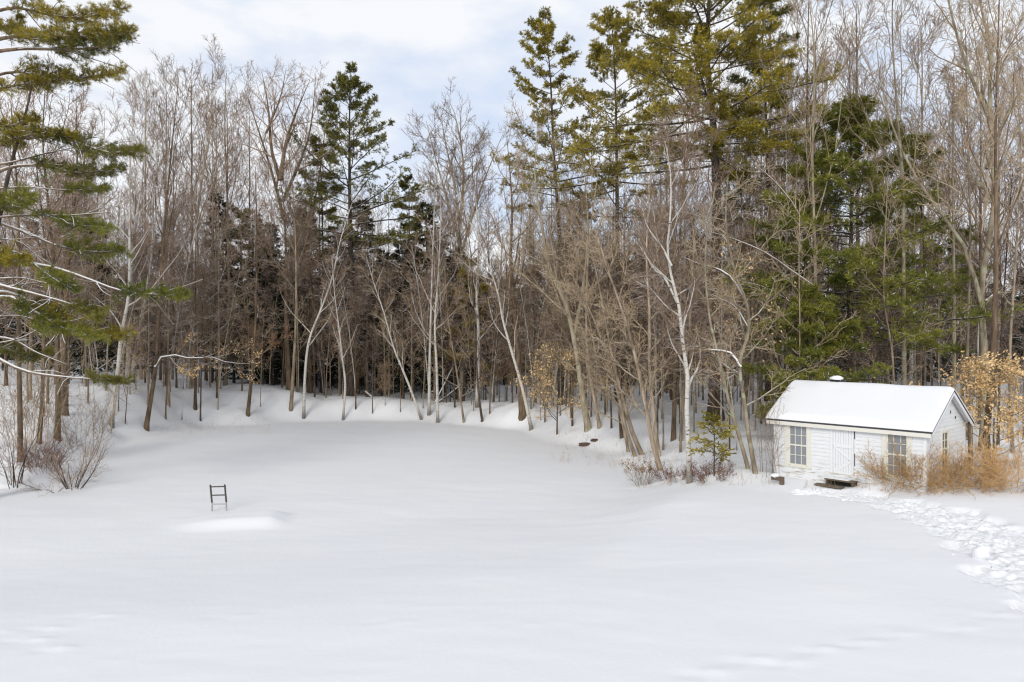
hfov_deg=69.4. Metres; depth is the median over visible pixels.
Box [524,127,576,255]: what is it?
bare tree
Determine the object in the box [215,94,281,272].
bare tree
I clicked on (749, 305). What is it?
bare sapling
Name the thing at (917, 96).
birch tree
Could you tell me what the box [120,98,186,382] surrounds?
birch tree
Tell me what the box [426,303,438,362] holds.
bare sapling
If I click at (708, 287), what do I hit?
bare sapling
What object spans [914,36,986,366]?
bare tree
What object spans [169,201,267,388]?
bare tree
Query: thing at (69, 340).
bare sapling
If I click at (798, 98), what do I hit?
bare tree
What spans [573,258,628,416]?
bare sapling
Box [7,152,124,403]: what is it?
bare sapling
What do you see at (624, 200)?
bare tree
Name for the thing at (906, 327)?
hemlock tree
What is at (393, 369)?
hemlock tree
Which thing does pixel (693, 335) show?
bare sapling
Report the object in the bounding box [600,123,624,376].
bare tree
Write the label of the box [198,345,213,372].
beech sapling
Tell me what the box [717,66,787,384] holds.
bare tree
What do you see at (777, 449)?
bare shrub
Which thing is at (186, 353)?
bare sapling
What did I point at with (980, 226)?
bare tree
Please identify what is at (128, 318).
bare sapling
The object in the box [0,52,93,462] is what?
bare tree
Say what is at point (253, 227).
hemlock tree
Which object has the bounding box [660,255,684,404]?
bare sapling
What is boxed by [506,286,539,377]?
hemlock tree
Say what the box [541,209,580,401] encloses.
bare sapling
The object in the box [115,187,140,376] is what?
bare tree
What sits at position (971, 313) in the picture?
bare sapling
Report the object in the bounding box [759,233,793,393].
bare sapling
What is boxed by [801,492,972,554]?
snow crumbs
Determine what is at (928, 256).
bare sapling
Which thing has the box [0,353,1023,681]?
snow ground
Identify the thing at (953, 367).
bare tree
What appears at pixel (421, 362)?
bare sapling
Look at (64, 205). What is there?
birch tree
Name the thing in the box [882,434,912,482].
window
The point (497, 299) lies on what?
bare sapling
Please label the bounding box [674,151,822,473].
bare tree
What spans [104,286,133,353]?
bare sapling
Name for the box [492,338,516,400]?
beech sapling
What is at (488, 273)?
bare sapling
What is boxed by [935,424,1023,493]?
bare shrub
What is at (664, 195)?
bare tree
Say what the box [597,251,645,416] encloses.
bare sapling
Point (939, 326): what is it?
bare sapling
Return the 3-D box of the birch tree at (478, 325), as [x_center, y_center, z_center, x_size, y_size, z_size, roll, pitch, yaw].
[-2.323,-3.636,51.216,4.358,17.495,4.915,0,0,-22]
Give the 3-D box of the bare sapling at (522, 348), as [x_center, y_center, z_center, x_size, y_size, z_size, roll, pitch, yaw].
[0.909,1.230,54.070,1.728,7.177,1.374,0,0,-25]
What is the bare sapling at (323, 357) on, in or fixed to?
on the snow ground at (386, 541)
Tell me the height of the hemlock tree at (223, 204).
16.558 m
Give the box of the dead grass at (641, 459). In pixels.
[115,415,1019,490]
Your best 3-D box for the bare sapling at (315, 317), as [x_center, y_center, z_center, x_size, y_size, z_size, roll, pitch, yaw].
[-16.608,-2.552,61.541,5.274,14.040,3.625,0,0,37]
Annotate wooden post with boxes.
[968,416,972,475]
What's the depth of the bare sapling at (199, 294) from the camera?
48.90 m
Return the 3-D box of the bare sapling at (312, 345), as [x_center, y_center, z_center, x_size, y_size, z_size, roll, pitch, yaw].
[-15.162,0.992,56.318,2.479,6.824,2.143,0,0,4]
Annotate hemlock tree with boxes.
[0,238,14,359]
[0,279,28,366]
[3,219,52,356]
[9,284,37,362]
[28,285,54,369]
[37,293,105,370]
[40,234,121,368]
[47,225,135,383]
[52,229,105,371]
[98,279,150,372]
[107,277,126,360]
[125,233,189,369]
[155,247,199,361]
[182,193,240,377]
[183,294,216,355]
[198,213,269,345]
[201,287,232,356]
[202,258,267,382]
[228,279,269,380]
[229,256,269,380]
[236,289,271,383]
[237,222,282,349]
[238,247,303,384]
[243,263,315,384]
[244,230,270,355]
[248,297,285,383]
[258,245,299,379]
[266,208,336,371]
[268,253,312,377]
[269,263,326,380]
[274,293,328,385]
[302,246,329,352]
[306,252,346,380]
[312,235,364,385]
[325,269,376,377]
[325,301,370,387]
[327,197,394,389]
[329,241,372,367]
[356,249,408,395]
[361,239,440,393]
[364,261,406,374]
[365,244,441,387]
[369,235,432,369]
[369,274,422,392]
[377,200,484,391]
[408,246,490,399]
[413,240,472,381]
[414,309,441,389]
[419,263,472,392]
[433,267,483,382]
[468,280,492,382]
[481,276,507,373]
[481,278,527,384]
[486,299,524,382]
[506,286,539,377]
[571,276,602,385]
[596,260,637,385]
[611,280,640,389]
[630,290,672,384]
[763,260,830,383]
[763,299,790,391]
[827,285,863,365]
[828,286,860,370]
[837,294,878,381]
[861,294,907,373]
[864,243,950,380]
[880,252,935,369]
[896,240,956,381]
[897,254,950,371]
[930,244,1007,378]
[935,302,971,370]
[996,267,1023,377]
[996,297,1022,373]
[1012,317,1023,375]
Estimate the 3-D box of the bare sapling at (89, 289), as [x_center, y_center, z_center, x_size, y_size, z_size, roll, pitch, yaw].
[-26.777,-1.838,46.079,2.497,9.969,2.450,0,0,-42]
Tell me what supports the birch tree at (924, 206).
on the snow ground at (386, 541)
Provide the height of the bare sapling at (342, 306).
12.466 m
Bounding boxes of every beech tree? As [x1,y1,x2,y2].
[508,340,606,434]
[685,228,797,449]
[907,344,1023,461]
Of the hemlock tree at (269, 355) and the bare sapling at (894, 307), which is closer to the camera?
the bare sapling at (894, 307)
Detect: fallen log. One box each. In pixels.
[363,391,371,396]
[434,350,460,401]
[439,384,461,401]
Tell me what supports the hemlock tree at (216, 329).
on the snow ground at (386, 541)
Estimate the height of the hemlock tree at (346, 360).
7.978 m
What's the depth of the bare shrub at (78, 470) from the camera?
27.68 m
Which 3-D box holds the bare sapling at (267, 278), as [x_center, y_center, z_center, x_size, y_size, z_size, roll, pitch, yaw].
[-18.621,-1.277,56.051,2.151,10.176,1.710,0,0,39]
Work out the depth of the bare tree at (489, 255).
69.07 m
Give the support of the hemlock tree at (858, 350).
on the snow ground at (386, 541)
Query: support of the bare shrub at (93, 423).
on the snow ground at (386, 541)
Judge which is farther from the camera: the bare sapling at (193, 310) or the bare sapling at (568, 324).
the bare sapling at (193, 310)
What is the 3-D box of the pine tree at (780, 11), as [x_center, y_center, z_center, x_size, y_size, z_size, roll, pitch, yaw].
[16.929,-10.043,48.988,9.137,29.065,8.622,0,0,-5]
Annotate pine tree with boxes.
[0,0,202,404]
[221,205,269,337]
[272,60,442,395]
[284,134,356,392]
[377,173,435,389]
[432,257,497,401]
[489,6,625,404]
[519,5,695,400]
[563,0,848,422]
[697,1,841,400]
[717,92,1023,386]
[742,280,893,419]
[865,123,992,385]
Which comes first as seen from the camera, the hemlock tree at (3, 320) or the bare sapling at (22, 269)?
the bare sapling at (22, 269)
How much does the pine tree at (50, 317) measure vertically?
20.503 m
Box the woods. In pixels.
[0,120,1023,380]
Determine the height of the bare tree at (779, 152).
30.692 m
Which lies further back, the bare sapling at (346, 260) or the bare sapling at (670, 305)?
the bare sapling at (346, 260)
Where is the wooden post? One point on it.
(970, 438)
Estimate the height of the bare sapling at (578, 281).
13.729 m
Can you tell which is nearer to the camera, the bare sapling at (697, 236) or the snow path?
the snow path
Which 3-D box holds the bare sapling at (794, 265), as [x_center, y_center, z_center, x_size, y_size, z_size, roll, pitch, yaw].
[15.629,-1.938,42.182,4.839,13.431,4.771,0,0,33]
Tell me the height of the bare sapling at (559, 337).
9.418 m
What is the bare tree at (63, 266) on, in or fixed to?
on the snow ground at (386, 541)
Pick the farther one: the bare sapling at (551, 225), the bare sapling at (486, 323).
the bare sapling at (486, 323)
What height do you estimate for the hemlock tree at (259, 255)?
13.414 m
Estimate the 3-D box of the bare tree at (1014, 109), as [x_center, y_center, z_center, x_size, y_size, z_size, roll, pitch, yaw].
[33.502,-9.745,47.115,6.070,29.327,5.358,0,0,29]
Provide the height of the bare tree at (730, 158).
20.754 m
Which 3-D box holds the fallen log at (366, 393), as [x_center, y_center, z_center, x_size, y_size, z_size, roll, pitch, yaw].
[-10.642,4.477,56.938,1.651,1.352,0.495,0,0,0]
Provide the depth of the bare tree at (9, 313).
37.49 m
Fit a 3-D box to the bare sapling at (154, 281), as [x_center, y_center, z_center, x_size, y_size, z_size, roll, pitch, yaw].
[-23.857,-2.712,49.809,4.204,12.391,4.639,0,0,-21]
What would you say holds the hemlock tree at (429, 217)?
on the snow ground at (386, 541)
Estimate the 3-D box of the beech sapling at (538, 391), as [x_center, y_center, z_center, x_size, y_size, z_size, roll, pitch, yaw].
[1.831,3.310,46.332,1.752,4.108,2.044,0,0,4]
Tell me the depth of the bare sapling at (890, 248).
36.38 m
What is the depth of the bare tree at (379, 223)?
75.58 m
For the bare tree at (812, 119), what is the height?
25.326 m
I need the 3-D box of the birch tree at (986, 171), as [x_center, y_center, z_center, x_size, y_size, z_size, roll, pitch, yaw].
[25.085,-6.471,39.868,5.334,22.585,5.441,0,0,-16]
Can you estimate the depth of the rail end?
24.54 m
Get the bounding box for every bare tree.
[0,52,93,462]
[0,141,101,443]
[0,145,49,324]
[0,181,41,385]
[0,197,86,398]
[0,210,112,410]
[1,227,60,370]
[5,200,100,383]
[12,51,104,440]
[30,60,137,415]
[34,103,108,369]
[35,143,98,361]
[46,231,117,369]
[51,113,96,362]
[90,214,162,369]
[105,191,127,278]
[110,229,193,379]
[111,242,194,379]
[113,236,217,406]
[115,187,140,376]
[121,60,209,374]
[121,185,231,384]
[123,69,163,353]
[124,189,228,385]
[125,181,153,370]
[129,49,261,431]
[139,219,240,409]
[146,163,223,388]
[153,128,204,352]
[157,58,231,353]
[158,104,268,380]
[158,193,193,379]
[167,33,259,384]
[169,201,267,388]
[173,200,246,380]
[176,165,252,316]
[177,73,241,236]
[184,35,260,385]
[188,94,261,310]
[194,110,235,343]
[199,180,242,351]
[207,158,293,416]
[214,54,357,389]
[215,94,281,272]
[242,177,290,283]
[257,112,335,411]
[286,131,340,355]
[287,93,340,392]
[302,226,385,393]
[304,165,344,365]
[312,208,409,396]
[317,179,373,393]
[329,176,364,272]
[352,222,438,398]
[353,185,379,290]
[354,184,418,388]
[364,190,402,375]
[365,262,424,396]
[377,253,438,397]
[398,76,529,401]
[406,232,453,400]
[423,254,486,422]
[428,249,454,399]
[437,192,463,376]
[440,183,504,421]
[467,159,514,385]
[475,108,567,420]
[492,88,644,431]
[502,152,552,386]
[510,178,549,395]
[518,196,554,297]
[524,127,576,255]
[535,234,657,456]
[536,199,596,378]
[544,143,631,428]
[544,168,586,391]
[551,162,605,387]
[552,261,636,452]
[554,203,653,454]
[556,197,675,470]
[594,204,664,438]
[595,132,669,385]
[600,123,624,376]
[606,133,694,456]
[628,67,724,441]
[630,121,708,323]
[638,96,700,356]
[639,90,684,392]
[644,91,740,440]
[651,168,757,468]
[653,37,747,244]
[655,125,711,386]
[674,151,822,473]
[696,79,792,391]
[699,0,873,378]
[703,166,753,386]
[704,103,743,403]
[706,0,812,391]
[709,123,763,377]
[710,88,792,403]
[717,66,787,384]
[721,0,821,341]
[721,102,800,390]
[729,51,827,381]
[735,89,798,364]
[737,0,891,379]
[763,66,803,359]
[770,47,906,379]
[771,3,901,380]
[782,20,887,380]
[798,0,902,363]
[830,0,947,384]
[838,0,1023,451]
[841,143,975,384]
[844,106,932,382]
[871,0,998,385]
[871,64,914,383]
[884,106,946,258]
[901,162,941,385]
[910,0,1023,463]
[912,0,1016,439]
[912,158,954,362]
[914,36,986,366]
[922,34,1023,424]
[931,62,986,389]
[935,24,1023,376]
[935,120,978,368]
[943,141,1017,284]
[954,2,1023,452]
[982,109,1023,265]
[985,0,1023,211]
[1000,160,1023,260]
[1008,40,1023,218]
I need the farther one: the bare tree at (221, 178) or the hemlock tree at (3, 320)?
the bare tree at (221, 178)
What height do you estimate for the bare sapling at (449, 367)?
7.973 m
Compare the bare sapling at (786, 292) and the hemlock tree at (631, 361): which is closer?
the bare sapling at (786, 292)
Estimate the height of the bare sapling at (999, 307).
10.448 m
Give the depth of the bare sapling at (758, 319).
37.46 m
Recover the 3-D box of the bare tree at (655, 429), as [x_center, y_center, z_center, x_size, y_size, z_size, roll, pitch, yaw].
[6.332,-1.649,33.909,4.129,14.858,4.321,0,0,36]
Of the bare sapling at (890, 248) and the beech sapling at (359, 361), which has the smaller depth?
the bare sapling at (890, 248)
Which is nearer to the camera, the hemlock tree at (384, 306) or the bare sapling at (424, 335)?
the bare sapling at (424, 335)
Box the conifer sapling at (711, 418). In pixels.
[686,410,736,475]
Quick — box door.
[833,429,854,474]
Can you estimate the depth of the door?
24.23 m
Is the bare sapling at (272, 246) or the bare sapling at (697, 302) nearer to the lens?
the bare sapling at (697, 302)
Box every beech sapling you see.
[121,311,154,389]
[177,332,199,387]
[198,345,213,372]
[212,330,239,378]
[239,317,268,365]
[345,345,369,395]
[377,361,395,393]
[473,360,494,394]
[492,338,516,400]
[507,330,542,398]
[528,365,553,420]
[532,334,557,387]
[609,352,636,386]
[626,320,658,394]
[628,326,656,378]
[639,335,682,408]
[651,339,673,398]
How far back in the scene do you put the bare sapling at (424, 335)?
58.60 m
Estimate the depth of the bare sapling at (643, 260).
45.19 m
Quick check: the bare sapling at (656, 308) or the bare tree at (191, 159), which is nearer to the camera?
the bare sapling at (656, 308)
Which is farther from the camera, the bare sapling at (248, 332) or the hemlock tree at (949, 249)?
the hemlock tree at (949, 249)
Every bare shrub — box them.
[0,327,91,449]
[0,414,49,488]
[5,453,96,496]
[11,428,82,473]
[27,381,125,456]
[31,435,116,489]
[620,451,659,487]
[649,461,694,481]
[684,453,736,482]
[743,389,791,476]
[844,441,961,495]
[871,435,999,499]
[913,441,1023,496]
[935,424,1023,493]
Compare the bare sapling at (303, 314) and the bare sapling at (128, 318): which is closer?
the bare sapling at (128, 318)
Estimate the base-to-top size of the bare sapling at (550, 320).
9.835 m
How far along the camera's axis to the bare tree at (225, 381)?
55.87 m
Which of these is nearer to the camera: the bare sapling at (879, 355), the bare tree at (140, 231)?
the bare sapling at (879, 355)
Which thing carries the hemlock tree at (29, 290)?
on the snow ground at (386, 541)
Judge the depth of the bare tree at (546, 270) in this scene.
52.91 m
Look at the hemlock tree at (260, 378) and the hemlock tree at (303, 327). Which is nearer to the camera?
the hemlock tree at (260, 378)
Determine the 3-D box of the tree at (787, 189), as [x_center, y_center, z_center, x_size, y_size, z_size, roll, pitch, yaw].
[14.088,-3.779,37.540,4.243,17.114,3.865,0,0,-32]
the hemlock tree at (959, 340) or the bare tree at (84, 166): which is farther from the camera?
the hemlock tree at (959, 340)
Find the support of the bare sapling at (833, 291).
on the snow ground at (386, 541)
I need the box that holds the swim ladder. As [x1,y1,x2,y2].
[209,484,226,510]
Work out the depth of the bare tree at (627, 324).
30.89 m
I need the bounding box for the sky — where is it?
[0,0,1023,342]
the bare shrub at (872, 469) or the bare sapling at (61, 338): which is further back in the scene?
the bare sapling at (61, 338)
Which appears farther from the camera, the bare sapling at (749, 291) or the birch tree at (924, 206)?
the birch tree at (924, 206)
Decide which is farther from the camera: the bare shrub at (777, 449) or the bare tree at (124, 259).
the bare tree at (124, 259)
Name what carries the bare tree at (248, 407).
on the snow ground at (386, 541)
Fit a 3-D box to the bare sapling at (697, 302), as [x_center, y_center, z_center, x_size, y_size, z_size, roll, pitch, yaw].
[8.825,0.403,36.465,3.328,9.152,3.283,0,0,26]
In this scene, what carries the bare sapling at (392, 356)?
on the snow ground at (386, 541)
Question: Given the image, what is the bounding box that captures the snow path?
[789,488,1023,611]
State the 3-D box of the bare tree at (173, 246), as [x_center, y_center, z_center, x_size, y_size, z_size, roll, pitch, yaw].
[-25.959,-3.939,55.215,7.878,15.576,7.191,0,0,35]
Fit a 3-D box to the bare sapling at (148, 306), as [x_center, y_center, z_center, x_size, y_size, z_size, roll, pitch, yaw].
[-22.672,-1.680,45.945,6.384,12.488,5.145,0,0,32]
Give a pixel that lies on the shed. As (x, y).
(834, 424)
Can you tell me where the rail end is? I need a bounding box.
[770,473,784,484]
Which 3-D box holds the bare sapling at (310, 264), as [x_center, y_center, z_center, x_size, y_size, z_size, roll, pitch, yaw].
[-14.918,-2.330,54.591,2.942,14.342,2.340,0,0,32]
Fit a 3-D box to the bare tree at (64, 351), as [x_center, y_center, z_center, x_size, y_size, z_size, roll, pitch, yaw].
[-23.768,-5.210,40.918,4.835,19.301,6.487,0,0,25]
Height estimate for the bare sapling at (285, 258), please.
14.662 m
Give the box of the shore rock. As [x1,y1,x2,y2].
[578,442,589,446]
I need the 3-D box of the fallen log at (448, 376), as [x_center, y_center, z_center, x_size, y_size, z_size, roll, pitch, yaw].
[-4.822,2.366,57.126,3.545,5.947,0.922,0,0,-30]
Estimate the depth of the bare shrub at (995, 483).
22.07 m
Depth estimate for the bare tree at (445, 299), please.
60.20 m
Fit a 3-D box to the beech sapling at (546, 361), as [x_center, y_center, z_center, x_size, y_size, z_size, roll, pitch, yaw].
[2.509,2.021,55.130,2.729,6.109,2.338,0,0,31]
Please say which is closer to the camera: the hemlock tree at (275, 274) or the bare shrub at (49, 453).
the bare shrub at (49, 453)
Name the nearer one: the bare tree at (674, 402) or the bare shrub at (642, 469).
the bare shrub at (642, 469)
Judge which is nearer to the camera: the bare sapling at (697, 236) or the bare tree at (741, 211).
the bare sapling at (697, 236)
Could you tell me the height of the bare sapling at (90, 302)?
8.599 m
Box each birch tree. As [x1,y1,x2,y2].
[0,103,48,282]
[34,151,88,355]
[78,82,196,428]
[85,102,127,362]
[100,63,177,384]
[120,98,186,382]
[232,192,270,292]
[268,185,366,418]
[270,201,303,380]
[320,244,364,419]
[354,247,422,419]
[396,159,465,422]
[400,139,465,415]
[413,194,454,384]
[416,187,439,272]
[448,180,532,430]
[451,165,510,407]
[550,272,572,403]
[614,109,718,483]
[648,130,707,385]
[672,174,707,301]
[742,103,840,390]
[854,14,958,385]
[895,116,972,306]
[915,13,1023,419]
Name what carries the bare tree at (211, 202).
on the snow ground at (386, 541)
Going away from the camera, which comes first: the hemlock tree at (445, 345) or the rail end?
the rail end
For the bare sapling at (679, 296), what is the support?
on the snow ground at (386, 541)
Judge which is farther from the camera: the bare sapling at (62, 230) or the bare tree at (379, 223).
the bare tree at (379, 223)
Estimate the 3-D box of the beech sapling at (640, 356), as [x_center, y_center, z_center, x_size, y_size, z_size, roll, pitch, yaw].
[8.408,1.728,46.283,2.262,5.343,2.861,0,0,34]
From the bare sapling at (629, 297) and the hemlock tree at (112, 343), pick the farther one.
the hemlock tree at (112, 343)
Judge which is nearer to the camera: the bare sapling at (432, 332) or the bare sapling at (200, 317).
the bare sapling at (200, 317)
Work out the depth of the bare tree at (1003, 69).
58.16 m
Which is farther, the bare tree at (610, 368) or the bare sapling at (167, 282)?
the bare sapling at (167, 282)
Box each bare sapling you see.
[0,167,60,402]
[0,225,15,370]
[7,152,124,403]
[33,201,87,303]
[39,159,87,405]
[40,262,90,363]
[51,181,127,386]
[51,248,90,382]
[56,232,82,396]
[59,177,124,403]
[69,170,144,390]
[70,255,114,382]
[71,233,112,340]
[72,232,101,378]
[74,293,103,412]
[84,235,143,338]
[92,290,155,433]
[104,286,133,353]
[105,210,183,404]
[108,301,133,410]
[115,320,151,423]
[118,237,152,382]
[118,296,141,394]
[123,210,191,382]
[123,269,155,382]
[125,268,154,376]
[136,266,211,419]
[137,202,189,386]
[139,308,170,374]
[142,307,161,378]
[153,196,191,387]
[156,316,177,374]
[161,237,189,365]
[166,198,220,391]
[172,279,191,388]
[175,245,207,344]
[175,267,216,392]
[175,313,206,419]
[179,247,222,386]
[182,203,247,397]
[185,259,215,420]
[186,198,251,387]
[187,217,232,382]
[201,254,217,385]
[204,257,258,409]
[207,267,225,381]
[219,222,273,390]
[220,305,261,375]
[233,291,266,379]
[244,265,291,385]
[248,301,278,406]
[251,259,276,384]
[257,236,282,367]
[259,205,324,387]
[263,246,321,384]
[264,201,335,391]
[278,218,313,391]
[278,310,300,372]
[281,278,335,365]
[288,236,336,385]
[288,274,324,392]
[293,215,330,396]
[298,249,386,391]
[301,313,323,373]
[302,268,338,395]
[303,304,325,395]
[304,310,337,366]
[307,256,354,397]
[314,303,354,395]
[314,313,346,374]
[327,279,382,396]
[328,227,348,395]
[329,273,359,384]
[336,302,362,398]
[344,310,379,389]
[347,261,370,409]
[353,252,394,396]
[358,322,394,413]
[363,261,401,396]
[364,284,385,393]
[367,261,403,396]
[380,321,403,397]
[392,232,433,380]
[393,329,405,411]
[395,269,429,400]
[403,266,439,398]
[404,296,428,392]
[406,213,475,407]
[407,310,445,407]
[408,332,427,397]
[415,213,459,401]
[425,302,473,402]
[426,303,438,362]
[432,289,463,401]
[446,277,483,404]
[452,278,500,395]
[454,266,480,393]
[456,278,513,361]
[459,263,501,399]
[460,330,490,410]
[466,220,529,401]
[468,336,490,378]
[471,254,522,413]
[475,280,493,399]
[480,256,530,402]
[482,260,507,395]
[482,305,513,401]
[486,274,514,402]
[495,220,545,397]
[495,236,535,400]
[496,295,541,378]
[497,308,532,393]
[504,301,524,392]
[505,268,538,405]
[507,271,572,422]
[513,270,541,391]
[517,221,575,409]
[518,224,546,402]
[518,315,533,388]
[519,266,566,395]
[523,244,559,374]
[525,270,550,402]
[525,286,562,403]
[526,224,564,405]
[530,255,569,401]
[531,215,572,400]
[534,269,580,415]
[535,204,617,414]
[535,216,621,398]
[537,295,557,408]
[538,201,621,425]
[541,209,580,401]
[541,214,596,405]
[542,242,573,404]
[545,232,610,380]
[547,313,583,406]
[549,189,599,409]
[553,179,618,400]
[554,223,602,403]
[559,199,614,394]
[564,200,643,411]
[569,233,613,342]
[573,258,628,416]
[574,298,596,402]
[577,300,606,375]
[578,223,639,428]
[581,263,630,413]
[590,226,623,393]
[592,272,614,400]
[594,249,652,394]
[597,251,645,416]
[598,237,749,452]
[603,203,662,402]
[604,183,642,338]
[613,262,719,449]
[614,215,673,411]
[620,231,642,338]
[626,255,698,395]
[631,200,681,395]
[632,178,681,421]
[632,221,659,405]
[633,288,661,374]
[635,205,707,423]
[636,296,679,433]
[638,213,682,418]
[644,190,783,425]
[649,212,686,399]
[653,205,706,405]
[653,257,720,432]
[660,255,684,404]
[665,316,708,404]
[679,248,741,347]
[680,207,711,412]
[681,254,704,357]
[686,280,709,396]
[687,257,710,399]
[689,203,765,421]
[690,254,730,361]
[693,212,759,343]
[693,247,758,350]
[698,219,739,430]
[701,305,755,450]
[704,245,779,360]
[707,300,790,397]
[722,207,791,423]
[723,232,786,417]
[723,315,740,380]
[723,319,764,400]
[724,255,779,420]
[727,182,791,418]
[727,206,781,413]
[731,230,793,410]
[735,183,795,401]
[739,265,786,430]
[750,333,776,424]
[756,186,859,382]
[758,190,826,355]
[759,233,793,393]
[764,165,856,368]
[765,321,809,400]
[768,262,796,368]
[779,289,819,377]
[787,181,846,378]
[811,217,855,366]
[814,174,857,379]
[818,206,880,374]
[835,308,874,382]
[837,268,874,370]
[843,281,899,382]
[845,255,937,382]
[852,306,874,382]
[857,297,895,383]
[859,219,919,383]
[863,232,901,382]
[868,217,916,382]
[880,258,959,384]
[880,296,913,373]
[896,270,926,381]
[898,266,976,385]
[907,298,937,384]
[908,234,976,385]
[908,263,988,385]
[912,247,941,385]
[926,264,1008,366]
[926,299,941,385]
[928,328,974,385]
[942,208,977,397]
[942,264,989,400]
[943,246,1008,372]
[945,233,1023,347]
[949,223,1011,396]
[961,152,1023,445]
[972,243,1023,405]
[986,311,1006,403]
[1000,154,1023,315]
[1000,256,1023,377]
[1005,325,1023,439]
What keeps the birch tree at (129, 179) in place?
on the snow ground at (386, 541)
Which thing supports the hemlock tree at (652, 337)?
on the snow ground at (386, 541)
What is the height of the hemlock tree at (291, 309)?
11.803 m
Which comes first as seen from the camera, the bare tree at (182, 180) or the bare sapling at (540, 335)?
the bare sapling at (540, 335)
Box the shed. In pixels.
[766,375,974,491]
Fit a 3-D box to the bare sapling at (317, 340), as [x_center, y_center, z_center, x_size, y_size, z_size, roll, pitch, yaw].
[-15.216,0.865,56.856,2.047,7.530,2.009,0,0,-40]
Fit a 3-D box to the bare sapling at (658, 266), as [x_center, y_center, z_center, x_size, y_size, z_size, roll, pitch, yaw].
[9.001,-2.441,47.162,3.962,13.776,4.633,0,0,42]
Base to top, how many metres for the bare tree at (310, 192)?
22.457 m
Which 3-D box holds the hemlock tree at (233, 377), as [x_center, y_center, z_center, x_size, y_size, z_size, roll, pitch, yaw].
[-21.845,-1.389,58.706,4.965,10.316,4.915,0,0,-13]
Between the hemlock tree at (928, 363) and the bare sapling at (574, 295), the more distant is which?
the hemlock tree at (928, 363)
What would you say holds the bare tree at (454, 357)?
on the snow ground at (386, 541)
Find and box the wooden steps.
[814,476,857,488]
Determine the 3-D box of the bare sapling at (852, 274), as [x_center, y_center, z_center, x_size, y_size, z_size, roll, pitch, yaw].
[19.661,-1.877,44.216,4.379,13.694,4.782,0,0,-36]
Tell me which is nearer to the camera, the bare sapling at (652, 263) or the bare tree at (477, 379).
the bare sapling at (652, 263)
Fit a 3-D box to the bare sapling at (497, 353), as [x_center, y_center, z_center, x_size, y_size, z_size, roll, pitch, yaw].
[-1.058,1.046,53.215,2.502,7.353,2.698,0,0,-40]
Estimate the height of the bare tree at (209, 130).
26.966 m
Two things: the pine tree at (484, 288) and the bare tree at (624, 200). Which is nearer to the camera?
the pine tree at (484, 288)
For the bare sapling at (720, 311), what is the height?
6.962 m
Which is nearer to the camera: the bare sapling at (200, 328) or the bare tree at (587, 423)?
the bare tree at (587, 423)
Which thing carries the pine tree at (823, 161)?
on the snow ground at (386, 541)
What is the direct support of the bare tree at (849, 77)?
on the snow ground at (386, 541)
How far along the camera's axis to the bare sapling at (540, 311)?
59.12 m
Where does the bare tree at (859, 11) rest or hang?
on the snow ground at (386, 541)
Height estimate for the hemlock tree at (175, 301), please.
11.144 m
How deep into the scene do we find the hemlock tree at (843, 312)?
66.74 m
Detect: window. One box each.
[784,425,811,469]
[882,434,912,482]
[941,429,950,471]
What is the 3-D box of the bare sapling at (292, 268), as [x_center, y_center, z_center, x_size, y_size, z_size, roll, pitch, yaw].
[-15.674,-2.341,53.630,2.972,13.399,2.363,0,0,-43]
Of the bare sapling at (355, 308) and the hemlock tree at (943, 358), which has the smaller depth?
the bare sapling at (355, 308)
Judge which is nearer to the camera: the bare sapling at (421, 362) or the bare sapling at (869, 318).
the bare sapling at (869, 318)
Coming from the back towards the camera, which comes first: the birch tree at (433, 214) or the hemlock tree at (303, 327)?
the birch tree at (433, 214)
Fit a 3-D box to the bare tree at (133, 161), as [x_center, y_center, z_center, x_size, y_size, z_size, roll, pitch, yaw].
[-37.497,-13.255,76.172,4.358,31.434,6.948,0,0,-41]
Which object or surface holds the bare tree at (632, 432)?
on the snow ground at (386, 541)
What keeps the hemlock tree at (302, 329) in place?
on the snow ground at (386, 541)
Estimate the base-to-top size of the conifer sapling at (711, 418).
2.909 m
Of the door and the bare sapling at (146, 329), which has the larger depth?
the bare sapling at (146, 329)
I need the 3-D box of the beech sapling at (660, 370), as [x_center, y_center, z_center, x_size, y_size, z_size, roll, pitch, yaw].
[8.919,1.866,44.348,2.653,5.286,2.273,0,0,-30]
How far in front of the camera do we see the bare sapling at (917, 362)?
37.82 m
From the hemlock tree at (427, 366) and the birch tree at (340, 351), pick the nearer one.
the birch tree at (340, 351)
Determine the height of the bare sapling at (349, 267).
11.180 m
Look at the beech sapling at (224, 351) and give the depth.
57.38 m
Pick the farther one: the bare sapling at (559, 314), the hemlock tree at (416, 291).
the hemlock tree at (416, 291)
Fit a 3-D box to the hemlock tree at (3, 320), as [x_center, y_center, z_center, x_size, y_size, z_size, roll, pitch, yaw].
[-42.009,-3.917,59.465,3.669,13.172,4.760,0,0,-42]
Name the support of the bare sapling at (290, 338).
on the snow ground at (386, 541)
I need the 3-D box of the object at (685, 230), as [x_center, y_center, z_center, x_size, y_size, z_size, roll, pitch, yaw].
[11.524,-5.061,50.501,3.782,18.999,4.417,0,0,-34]
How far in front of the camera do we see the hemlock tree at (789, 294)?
60.66 m
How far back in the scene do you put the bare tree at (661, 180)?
75.37 m
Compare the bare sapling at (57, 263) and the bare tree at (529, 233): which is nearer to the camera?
the bare sapling at (57, 263)
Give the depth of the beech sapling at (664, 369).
48.99 m
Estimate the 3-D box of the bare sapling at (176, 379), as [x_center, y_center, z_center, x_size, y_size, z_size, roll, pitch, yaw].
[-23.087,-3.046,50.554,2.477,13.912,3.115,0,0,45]
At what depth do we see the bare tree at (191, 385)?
52.71 m
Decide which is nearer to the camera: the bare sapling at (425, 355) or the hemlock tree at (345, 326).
the bare sapling at (425, 355)
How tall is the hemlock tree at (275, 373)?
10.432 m

